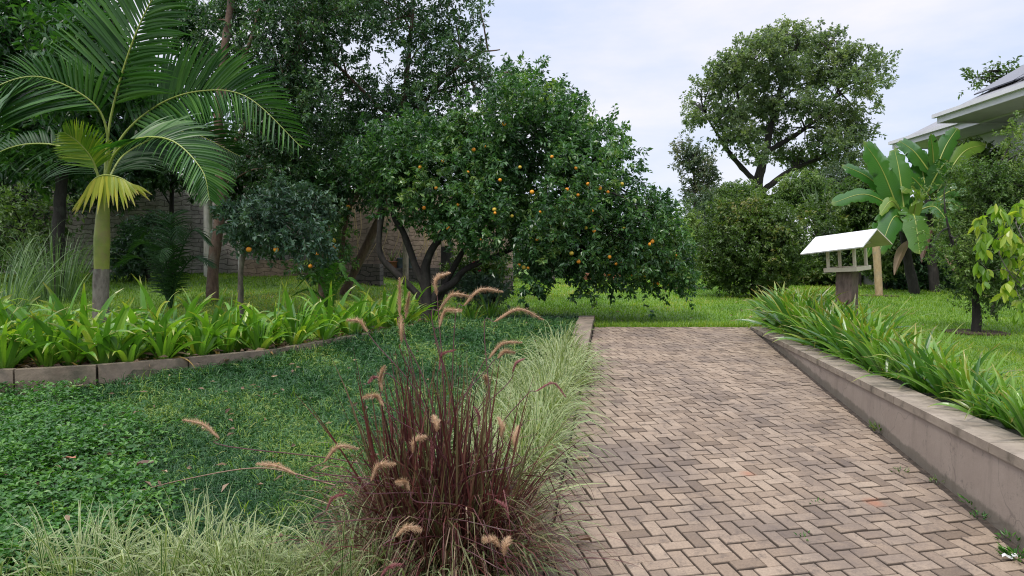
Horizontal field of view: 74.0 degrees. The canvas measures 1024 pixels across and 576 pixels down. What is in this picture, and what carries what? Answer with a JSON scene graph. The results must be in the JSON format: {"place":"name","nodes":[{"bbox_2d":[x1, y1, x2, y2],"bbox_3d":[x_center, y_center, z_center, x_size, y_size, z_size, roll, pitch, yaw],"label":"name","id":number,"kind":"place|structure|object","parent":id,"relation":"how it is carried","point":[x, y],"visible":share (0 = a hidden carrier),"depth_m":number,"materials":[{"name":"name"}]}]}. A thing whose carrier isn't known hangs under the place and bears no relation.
{"place":"outdoors","nodes":[
{"label":"outdoors","id":0,"kind":"place"},
{"bbox_2d":[0,220,104,318],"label":"pampas grass","id":1,"kind":"object","parent":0,"point":[19,288],"depth_m":9.55,"materials":[{"name":"plant"}]},
{"bbox_2d":[0,263,1023,560],"bbox_3d":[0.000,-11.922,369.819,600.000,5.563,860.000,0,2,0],"label":"ground","id":2,"kind":"structure","parent":0,"point":[588,311],"depth_m":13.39,"materials":[{"name":"plant"}]},
{"bbox_2d":[0,307,67,368],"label":"strap plant","id":3,"kind":"object","parent":2,"relation":"on","point":[11,357],"visible":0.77,"depth_m":6.47,"materials":[{"name":"green plant"}]},
{"bbox_2d":[0,180,90,279],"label":"bush","id":4,"kind":"object","parent":2,"relation":"on","point":[12,218],"visible":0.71,"depth_m":16.34,"materials":[{"name":"green plant"}]},
{"bbox_2d":[0,302,96,368],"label":"strap plant","id":5,"kind":"object","parent":2,"relation":"on","point":[45,358],"visible":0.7,"depth_m":6.65,"materials":[{"name":"green plant"}]},
{"bbox_2d":[0,274,118,361],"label":"strap plant","id":6,"kind":"object","parent":2,"relation":"on","point":[20,312],"visible":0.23,"depth_m":7.00,"materials":[{"name":"green plant"}]},
{"bbox_2d":[0,219,135,301],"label":"tussock grass","id":7,"kind":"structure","parent":2,"relation":"on","point":[72,287],"depth_m":13.31,"materials":[{"name":"plant"}]},
{"bbox_2d":[0,115,143,274],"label":"wall shrub","id":8,"kind":"object","parent":2,"relation":"on","point":[72,186],"visible":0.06,"depth_m":18.20,"materials":[{"name":"green plant"}]},
{"bbox_2d":[12,310,136,365],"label":"strap plant","id":9,"kind":"object","parent":2,"relation":"on","point":[70,357],"visible":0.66,"depth_m":6.68,"materials":[{"name":"green plant"}]},
{"bbox_2d":[26,282,155,361],"bbox_3d":[-4.505,0.421,7.174,1.262,0.988,1.216,2,3,35],"label":"strap plant","id":10,"kind":"object","parent":2,"relation":"on","point":[58,305],"visible":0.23,"depth_m":7.09,"materials":[{"name":"green plant"}]},
{"bbox_2d":[2,492,180,575],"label":"ribbon grass","id":11,"kind":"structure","parent":2,"relation":"on","point":[49,552],"depth_m":3.19,"materials":[{"name":"plant"}]},
{"bbox_2d":[1,499,195,575],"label":"ribbon grass","id":12,"kind":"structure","parent":2,"relation":"on","point":[112,528],"depth_m":3.22,"materials":[{"name":"plant"}]},
{"bbox_2d":[43,298,158,363],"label":"strap plant","id":13,"kind":"object","parent":2,"relation":"on","point":[100,353],"visible":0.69,"depth_m":6.80,"materials":[{"name":"green plant"}]},
{"bbox_2d":[0,376,204,575],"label":"clover","id":14,"kind":"object","parent":2,"relation":"on","point":[29,422],"visible":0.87,"depth_m":4.36,"materials":[{"name":"green plant"}]},
{"bbox_2d":[51,306,161,360],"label":"strap plant","id":15,"kind":"object","parent":2,"relation":"on","point":[91,332],"visible":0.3,"depth_m":6.92,"materials":[{"name":"green plant"}]},
{"bbox_2d":[0,0,223,293],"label":"broadleaf tree","id":16,"kind":"object","parent":2,"relation":"on","point":[30,20],"visible":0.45,"depth_m":13.61,"materials":[{"name":"green plant"}]},
{"bbox_2d":[81,309,163,361],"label":"strap plant","id":17,"kind":"object","parent":2,"relation":"on","point":[134,351],"visible":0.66,"depth_m":6.88,"materials":[{"name":"green plant"}]},
{"bbox_2d":[55,276,201,359],"bbox_3d":[-3.979,0.387,7.364,1.341,1.028,1.563,1,2,22],"label":"strap plant","id":18,"kind":"object","parent":2,"relation":"on","point":[133,319],"visible":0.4,"depth_m":7.32,"materials":[{"name":"green plant"}]},
{"bbox_2d":[110,206,182,282],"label":"bush","id":19,"kind":"object","parent":2,"relation":"on","point":[123,245],"visible":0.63,"depth_m":16.42,"materials":[{"name":"green plant"}]},
{"bbox_2d":[0,0,311,322],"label":"palm tree","id":20,"kind":"object","parent":2,"relation":"on","point":[77,146],"visible":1,"depth_m":10.09,"materials":[{"name":"green plant"}]},
{"bbox_2d":[111,307,202,365],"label":"strap plant","id":21,"kind":"object","parent":2,"relation":"on","point":[166,347],"visible":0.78,"depth_m":7.08,"materials":[{"name":"green plant"}]},
{"bbox_2d":[0,184,317,274],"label":"stone wall","id":22,"kind":"structure","parent":2,"relation":"on","point":[228,263],"depth_m":19.60,"materials":[{"name":"stone"}]},
{"bbox_2d":[112,209,217,308],"bbox_3d":[-6.380,-0.540,12.515,1.853,1.886,1.228,-1,2,-20],"label":"young palm","id":23,"kind":"object","parent":2,"relation":"on","point":[169,282],"visible":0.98,"depth_m":12.47,"materials":[{"name":"plant"}]},
{"bbox_2d":[35,477,294,575],"bbox_3d":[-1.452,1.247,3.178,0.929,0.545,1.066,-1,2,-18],"label":"ribbon grass","id":24,"kind":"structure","parent":2,"relation":"on","point":[210,532],"depth_m":3.20,"materials":[{"name":"plant"}]},
{"bbox_2d":[84,137,266,274],"bbox_3d":[-8.908,-2.370,18.262,5.720,4.109,2.524,0,2,0],"label":"wall shrub","id":25,"kind":"object","parent":2,"relation":"on","point":[164,180],"visible":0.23,"depth_m":17.84,"materials":[{"name":"green plant"}]},
{"bbox_2d":[133,275,252,359],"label":"strap plant","id":26,"kind":"object","parent":2,"relation":"on","point":[192,307],"visible":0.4,"depth_m":7.45,"materials":[{"name":"green plant"}]},
{"bbox_2d":[137,288,255,353],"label":"strap plant","id":27,"kind":"object","parent":2,"relation":"on","point":[223,319],"visible":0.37,"depth_m":7.74,"materials":[{"name":"green plant"}]},
{"bbox_2d":[167,320,238,355],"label":"strap plant","id":28,"kind":"object","parent":2,"relation":"on","point":[203,348],"visible":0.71,"depth_m":7.37,"materials":[{"name":"green plant"}]},
{"bbox_2d":[188,290,270,353],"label":"strap plant","id":29,"kind":"object","parent":2,"relation":"on","point":[231,333],"visible":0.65,"depth_m":7.64,"materials":[{"name":"green plant"}]},
{"bbox_2d":[14,317,448,367],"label":"bed litter","id":30,"kind":"object","parent":2,"relation":"on","point":[30,364],"visible":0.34,"depth_m":7.42,"materials":[{"name":"soil"}]},
{"bbox_2d":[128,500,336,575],"bbox_3d":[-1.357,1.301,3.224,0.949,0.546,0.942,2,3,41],"label":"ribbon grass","id":31,"kind":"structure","parent":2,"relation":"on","point":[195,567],"depth_m":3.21,"materials":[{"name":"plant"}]},
{"bbox_2d":[198,302,298,351],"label":"strap plant","id":32,"kind":"object","parent":2,"relation":"on","point":[239,346],"visible":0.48,"depth_m":8.03,"materials":[{"name":"green plant"}]},
{"bbox_2d":[222,304,296,356],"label":"strap plant","id":33,"kind":"object","parent":2,"relation":"on","point":[256,333],"visible":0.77,"depth_m":7.90,"materials":[{"name":"green plant"}]},
{"bbox_2d":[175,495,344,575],"bbox_3d":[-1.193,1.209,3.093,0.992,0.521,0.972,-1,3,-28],"label":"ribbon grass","id":34,"kind":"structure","parent":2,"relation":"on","point":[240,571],"depth_m":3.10,"materials":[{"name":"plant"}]},
{"bbox_2d":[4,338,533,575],"bbox_3d":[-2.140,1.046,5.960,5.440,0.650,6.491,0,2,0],"label":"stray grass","id":35,"kind":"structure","parent":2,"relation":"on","point":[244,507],"depth_m":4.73,"materials":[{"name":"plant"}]},
{"bbox_2d":[207,171,345,317],"bbox_3d":[-3.978,-0.729,11.600,2.197,2.504,2.192,0,2,0],"label":"bluish shrub","id":36,"kind":"object","parent":2,"relation":"on","point":[250,231],"visible":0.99,"depth_m":11.22,"materials":[{"name":"green plant"}]},
{"bbox_2d":[211,516,341,575],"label":"ribbon grass","id":37,"kind":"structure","parent":2,"relation":"on","point":[300,563],"depth_m":3.15,"materials":[{"name":"plant"}]},
{"bbox_2d":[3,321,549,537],"bbox_3d":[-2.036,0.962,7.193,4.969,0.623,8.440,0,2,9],"label":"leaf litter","id":38,"kind":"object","parent":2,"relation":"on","point":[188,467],"visible":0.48,"depth_m":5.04,"materials":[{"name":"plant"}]},
{"bbox_2d":[243,260,313,276],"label":"wall","id":39,"kind":"structure","parent":2,"relation":"on","point":[254,268],"depth_m":18.19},
{"bbox_2d":[168,0,389,300],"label":"tall tree","id":40,"kind":"object","parent":2,"relation":"on","point":[293,71],"visible":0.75,"depth_m":13.30,"materials":[{"name":"green plant"}]},
{"bbox_2d":[0,316,557,394],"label":"bed edging","id":41,"kind":"object","parent":2,"relation":"on","point":[91,372],"visible":0.25,"depth_m":6.69,"materials":[{"name":"concrete"}]},
{"bbox_2d":[264,303,325,347],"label":"strap plant","id":42,"kind":"object","parent":2,"relation":"on","point":[299,337],"visible":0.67,"depth_m":8.33,"materials":[{"name":"green plant"}]},
{"bbox_2d":[258,283,339,347],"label":"strap plant","id":43,"kind":"object","parent":2,"relation":"on","point":[292,314],"visible":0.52,"depth_m":8.57,"materials":[{"name":"green plant"}]},
{"bbox_2d":[208,92,393,259],"bbox_3d":[-5.207,-2.880,18.277,6.062,5.137,3.164,0,2,0],"label":"wall shrub","id":44,"kind":"object","parent":2,"relation":"on","point":[246,141],"visible":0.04,"depth_m":17.72,"materials":[{"name":"green plant"}]},
{"bbox_2d":[248,138,387,298],"bbox_3d":[-3.727,-1.457,14.169,3.097,3.373,1.980,0,2,0],"label":"orange tree","id":45,"kind":"object","parent":2,"relation":"on","point":[341,187],"visible":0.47,"depth_m":13.93,"materials":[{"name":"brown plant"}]},
{"bbox_2d":[60,311,580,575],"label":"mondo grass","id":46,"kind":"structure","parent":2,"relation":"on","point":[420,338],"depth_m":5.99,"materials":[{"name":"green plant"}]},
{"bbox_2d":[289,262,365,311],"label":"drooping fern","id":47,"kind":"object","parent":2,"relation":"on","point":[328,281],"visible":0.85,"depth_m":11.89,"materials":[{"name":"green plant"}]},
{"bbox_2d":[296,280,373,337],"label":"strap plant","id":48,"kind":"object","parent":2,"relation":"on","point":[328,315],"visible":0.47,"depth_m":9.14,"materials":[{"name":"green plant"}]},
{"bbox_2d":[244,489,439,575],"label":"ribbon grass","id":49,"kind":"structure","parent":2,"relation":"on","point":[342,555],"depth_m":3.10,"materials":[{"name":"plant"}]},
{"bbox_2d":[312,288,386,335],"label":"strap plant","id":50,"kind":"object","parent":2,"relation":"on","point":[355,325],"visible":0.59,"depth_m":9.35,"materials":[{"name":"green plant"}]},
{"bbox_2d":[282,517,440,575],"bbox_3d":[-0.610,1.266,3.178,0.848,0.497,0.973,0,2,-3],"label":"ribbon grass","id":51,"kind":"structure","parent":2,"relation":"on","point":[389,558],"depth_m":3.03,"materials":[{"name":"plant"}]},
{"bbox_2d":[355,264,383,286],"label":"stone pier","id":52,"kind":"structure","parent":2,"relation":"on","point":[371,274],"depth_m":16.95,"materials":[{"name":"stone"}]},
{"bbox_2d":[345,275,418,328],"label":"strap plant","id":53,"kind":"object","parent":2,"relation":"on","point":[392,302],"visible":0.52,"depth_m":10.39,"materials":[{"name":"green plant"}]},
{"bbox_2d":[182,272,648,575],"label":"fountain grass","id":54,"kind":"object","parent":2,"relation":"on","point":[429,485],"depth_m":3.20,"materials":[{"name":"plant"}]},
{"bbox_2d":[322,191,512,273],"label":"block wall","id":55,"kind":"structure","parent":2,"relation":"on","point":[417,242],"depth_m":20.50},
{"bbox_2d":[297,0,542,295],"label":"leaning tree","id":56,"kind":"object","parent":2,"relation":"on","point":[350,115],"visible":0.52,"depth_m":14.61,"materials":[{"name":"green plant"}]},
{"bbox_2d":[438,247,517,309],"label":"flowering shrub","id":57,"kind":"object","parent":2,"relation":"on","point":[490,265],"visible":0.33,"depth_m":14.35,"materials":[{"name":"green plant"}]},
{"bbox_2d":[447,268,518,314],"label":"ground shrub","id":58,"kind":"object","parent":2,"relation":"on","point":[469,282],"visible":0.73,"depth_m":12.86,"materials":[{"name":"green plant"}]},
{"bbox_2d":[419,497,586,575],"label":"ribbon grass","id":59,"kind":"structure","parent":2,"relation":"on","point":[525,552],"depth_m":3.17,"materials":[{"name":"plant"}]},
{"bbox_2d":[429,395,602,519],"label":"ribbon grass","id":60,"kind":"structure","parent":2,"relation":"on","point":[531,464],"depth_m":3.99,"materials":[{"name":"plant"}]},
{"bbox_2d":[341,50,707,318],"bbox_3d":[0.223,-1.956,12.166,6.627,5.130,3.549,0,2,0],"label":"orange tree","id":61,"kind":"object","parent":2,"relation":"on","point":[543,224],"visible":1,"depth_m":11.65,"materials":[{"name":"green plant"}]},
{"bbox_2d":[453,451,609,570],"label":"ribbon grass","id":62,"kind":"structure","parent":2,"relation":"on","point":[548,512],"depth_m":3.55,"materials":[{"name":"plant"}]},
{"bbox_2d":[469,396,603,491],"bbox_3d":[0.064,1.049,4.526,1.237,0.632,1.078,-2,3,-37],"label":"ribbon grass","id":63,"kind":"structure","parent":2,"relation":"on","point":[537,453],"depth_m":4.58,"materials":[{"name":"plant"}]},
{"bbox_2d":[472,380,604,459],"bbox_3d":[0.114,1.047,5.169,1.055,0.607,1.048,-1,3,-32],"label":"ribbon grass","id":64,"kind":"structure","parent":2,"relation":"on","point":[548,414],"depth_m":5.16,"materials":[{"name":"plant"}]},
{"bbox_2d":[459,371,618,479],"bbox_3d":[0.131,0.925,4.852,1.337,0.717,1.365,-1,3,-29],"label":"ribbon grass","id":65,"kind":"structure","parent":2,"relation":"on","point":[537,406],"depth_m":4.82,"materials":[{"name":"plant"}]},
{"bbox_2d":[491,316,594,575],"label":"concrete kerb","id":66,"kind":"structure","parent":2,"relation":"on","point":[586,321],"depth_m":4.97,"materials":[{"name":"concrete"}]},
{"bbox_2d":[476,345,615,446],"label":"ribbon grass","id":67,"kind":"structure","parent":2,"relation":"on","point":[543,383],"depth_m":5.75,"materials":[{"name":"plant"}]},
{"bbox_2d":[493,325,626,400],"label":"ribbon grass","id":68,"kind":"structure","parent":2,"relation":"on","point":[576,381],"depth_m":6.71,"materials":[{"name":"plant"}]},
{"bbox_2d":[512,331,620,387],"bbox_3d":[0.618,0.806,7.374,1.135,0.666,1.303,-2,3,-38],"label":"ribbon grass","id":69,"kind":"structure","parent":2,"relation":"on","point":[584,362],"depth_m":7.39,"materials":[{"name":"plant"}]},
{"bbox_2d":[593,319,759,327],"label":"lawn edge grass","id":70,"kind":"structure","parent":2,"relation":"on","point":[705,324],"depth_m":11.03,"materials":[{"name":"plant"}]},
{"bbox_2d":[667,133,722,227],"bbox_3d":[9.626,-4.441,35.904,2.954,7.392,2.833,0,2,0],"label":"thin tree","id":71,"kind":"object","parent":2,"relation":"on","point":[707,171],"visible":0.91,"depth_m":35.57,"materials":[{"name":"green plant"}]},
{"bbox_2d":[677,183,727,277],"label":"garden shrub","id":72,"kind":"object","parent":2,"relation":"on","point":[698,203],"visible":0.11,"depth_m":29.48,"materials":[{"name":"green plant"}]},
{"bbox_2d":[710,178,772,214],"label":"garden shrub","id":73,"kind":"object","parent":2,"relation":"on","point":[748,188],"visible":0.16,"depth_m":34.40,"materials":[{"name":"green plant"}]},
{"bbox_2d":[691,183,818,297],"bbox_3d":[6.453,-1.181,18.290,3.468,3.262,2.813,0,2,0],"label":"round bush","id":74,"kind":"object","parent":2,"relation":"on","point":[777,231],"visible":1,"depth_m":17.76,"materials":[{"name":"green plant"}]},
{"bbox_2d":[679,13,902,263],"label":"spreading tree","id":75,"kind":"object","parent":2,"relation":"on","point":[771,42],"visible":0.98,"depth_m":44.24,"materials":[{"name":"green plant"}]},
{"bbox_2d":[744,287,857,337],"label":"border lily","id":76,"kind":"object","parent":2,"relation":"on","point":[781,317],"visible":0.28,"depth_m":9.06,"materials":[{"name":"green plant"}]},
{"bbox_2d":[769,166,842,243],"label":"garden shrub","id":77,"kind":"object","parent":2,"relation":"on","point":[788,189],"visible":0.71,"depth_m":33.33,"materials":[{"name":"green plant"}]},
{"bbox_2d":[787,190,853,286],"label":"garden shrub","id":78,"kind":"object","parent":2,"relation":"on","point":[816,273],"visible":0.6,"depth_m":23.54,"materials":[{"name":"green plant"}]},
{"bbox_2d":[771,306,899,352],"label":"border lily","id":79,"kind":"object","parent":2,"relation":"on","point":[817,329],"visible":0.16,"depth_m":7.88,"materials":[{"name":"green plant"}]},
{"bbox_2d":[810,158,862,195],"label":"garden shrub","id":80,"kind":"object","parent":2,"relation":"on","point":[838,169],"visible":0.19,"depth_m":39.34,"materials":[{"name":"green plant"}]},
{"bbox_2d":[800,229,891,316],"bbox_3d":[4.415,0.029,9.011,0.905,1.601,0.811,-2,3,-40],"label":"bird table","id":81,"kind":"object","parent":2,"relation":"on","point":[847,278],"visible":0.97,"depth_m":8.91,"materials":[{"name":"wood"}]},
{"bbox_2d":[827,161,879,285],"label":"garden shrub","id":82,"kind":"object","parent":2,"relation":"on","point":[862,215],"visible":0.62,"depth_m":23.50,"materials":[{"name":"green plant"}]},
{"bbox_2d":[796,302,925,362],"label":"border lily","id":83,"kind":"object","parent":2,"relation":"on","point":[832,346],"visible":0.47,"depth_m":7.10,"materials":[{"name":"green plant"}]},
{"bbox_2d":[800,295,937,339],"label":"border lily","id":84,"kind":"object","parent":2,"relation":"on","point":[894,320],"visible":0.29,"depth_m":7.73,"materials":[{"name":"green plant"}]},
{"bbox_2d":[818,313,931,364],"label":"border lily","id":85,"kind":"object","parent":2,"relation":"on","point":[886,333],"visible":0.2,"depth_m":6.88,"materials":[{"name":"green plant"}]},
{"bbox_2d":[831,140,929,293],"bbox_3d":[10.327,-1.935,19.249,2.910,4.515,1.429,0,2,0],"label":"banana plant","id":86,"kind":"object","parent":2,"relation":"on","point":[885,178],"visible":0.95,"depth_m":19.28,"materials":[{"name":"green plant"}]},
{"bbox_2d":[850,220,919,289],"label":"garden shrub","id":87,"kind":"object","parent":2,"relation":"on","point":[887,259],"visible":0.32,"depth_m":21.02,"materials":[{"name":"green plant"}]},
{"bbox_2d":[751,327,1023,549],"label":"retaining wall","id":88,"kind":"structure","parent":2,"relation":"on","point":[978,462],"depth_m":4.60,"materials":[{"name":"beige paint"}]},
{"bbox_2d":[819,322,958,379],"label":"border lily","id":89,"kind":"object","parent":2,"relation":"on","point":[869,352],"visible":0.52,"depth_m":6.28,"materials":[{"name":"green plant"}]},
{"bbox_2d":[852,332,989,392],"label":"border lily","id":90,"kind":"object","parent":2,"relation":"on","point":[912,373],"visible":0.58,"depth_m":5.60,"materials":[{"name":"green plant"}]},
{"bbox_2d":[882,250,961,290],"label":"garden shrub","id":91,"kind":"object","parent":2,"relation":"on","point":[901,283],"visible":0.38,"depth_m":20.98,"materials":[{"name":"green plant"}]},
{"bbox_2d":[864,323,990,384],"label":"border lily","id":92,"kind":"object","parent":2,"relation":"on","point":[893,348],"visible":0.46,"depth_m":5.94,"materials":[{"name":"green plant"}]},
{"bbox_2d":[896,127,985,291],"bbox_3d":[12.850,-2.308,20.263,3.522,5.104,1.771,0,2,0],"label":"banana plant","id":93,"kind":"object","parent":2,"relation":"on","point":[942,150],"visible":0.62,"depth_m":20.28,"materials":[{"name":"green plant"}]},
{"bbox_2d":[886,331,1023,400],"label":"border lily","id":94,"kind":"object","parent":2,"relation":"on","point":[933,381],"visible":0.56,"depth_m":5.29,"materials":[{"name":"green plant"}]},
{"bbox_2d":[915,348,1022,408],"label":"border lily","id":95,"kind":"object","parent":2,"relation":"on","point":[950,376],"visible":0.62,"depth_m":4.99,"materials":[{"name":"green plant"}]},
{"bbox_2d":[927,135,1013,213],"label":"garden shrub","id":96,"kind":"object","parent":2,"relation":"on","point":[985,152],"visible":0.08,"depth_m":21.27,"materials":[{"name":"green plant"}]},
{"bbox_2d":[926,368,1023,419],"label":"border lily","id":97,"kind":"object","parent":2,"relation":"on","point":[973,411],"visible":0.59,"depth_m":4.70,"materials":[{"name":"green plant"}]},
{"bbox_2d":[942,329,1010,335],"bbox_3d":[7.018,0.696,10.309,0.863,0.078,0.844,0,2,0],"label":"soil ring","id":98,"kind":"object","parent":2,"relation":"on","point":[962,331],"visible":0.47,"depth_m":10.14,"materials":[{"name":"soil"}]},
{"bbox_2d":[907,110,1023,331],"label":"tree","id":99,"kind":"object","parent":98,"relation":"on","point":[1007,195],"visible":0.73,"depth_m":10.14,"materials":[{"name":"green plant"}]},
{"bbox_2d":[951,364,1023,429],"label":"border lily","id":100,"kind":"object","parent":2,"relation":"on","point":[988,388],"visible":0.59,"depth_m":4.39,"materials":[{"name":"green plant"}]},
{"bbox_2d":[958,55,1023,99],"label":"distant tree","id":101,"kind":"object","parent":2,"relation":"on","point":[993,77],"visible":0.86,"depth_m":59.16,"materials":[{"name":"green plant"}]},
{"bbox_2d":[967,199,1023,324],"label":"lime sapling","id":102,"kind":"object","parent":2,"relation":"on","point":[1009,242],"visible":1,"depth_m":7.59,"materials":[{"name":"green plant"}]},
{"bbox_2d":[974,385,1023,436],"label":"border lily","id":103,"kind":"object","parent":2,"relation":"on","point":[1014,406],"visible":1,"depth_m":4.07,"materials":[{"name":"green plant"}]},
{"bbox_2d":[0,0,1023,257],"label":"sky","id":104,"kind":"structure","parent":0,"point":[639,56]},
{"bbox_2d":[545,327,1023,575],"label":"paved ramp","id":105,"kind":"structure","parent":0,"point":[756,443],"depth_m":4.53,"materials":[{"name":"beige brick"}]},
{"bbox_2d":[554,328,1023,575],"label":"ramp joint sand","id":106,"kind":"structure","parent":105,"relation":"on","point":[984,522],"depth_m":4.55,"materials":[{"name":"sand"}]},
{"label":"terrace","id":107,"kind":"structure","parent":0,"visible":0},
{"bbox_2d":[888,65,1023,289],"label":"modern house","id":108,"kind":"structure","parent":107,"relation":"on","point":[997,105],"depth_m":21.13,"materials":[{"name":"paint"}]},
{"bbox_3d":[5.771,0.014,22.557,1.439,0.078,1.407,0,2,0],"label":"soil ring","id":109,"kind":"object","parent":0,"visible":0},
{"bbox_2d":[672,196,706,287],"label":"upright shrub","id":110,"kind":"object","parent":109,"relation":"on","point":[694,221],"visible":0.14,"depth_m":22.18,"materials":[{"name":"green plant"}]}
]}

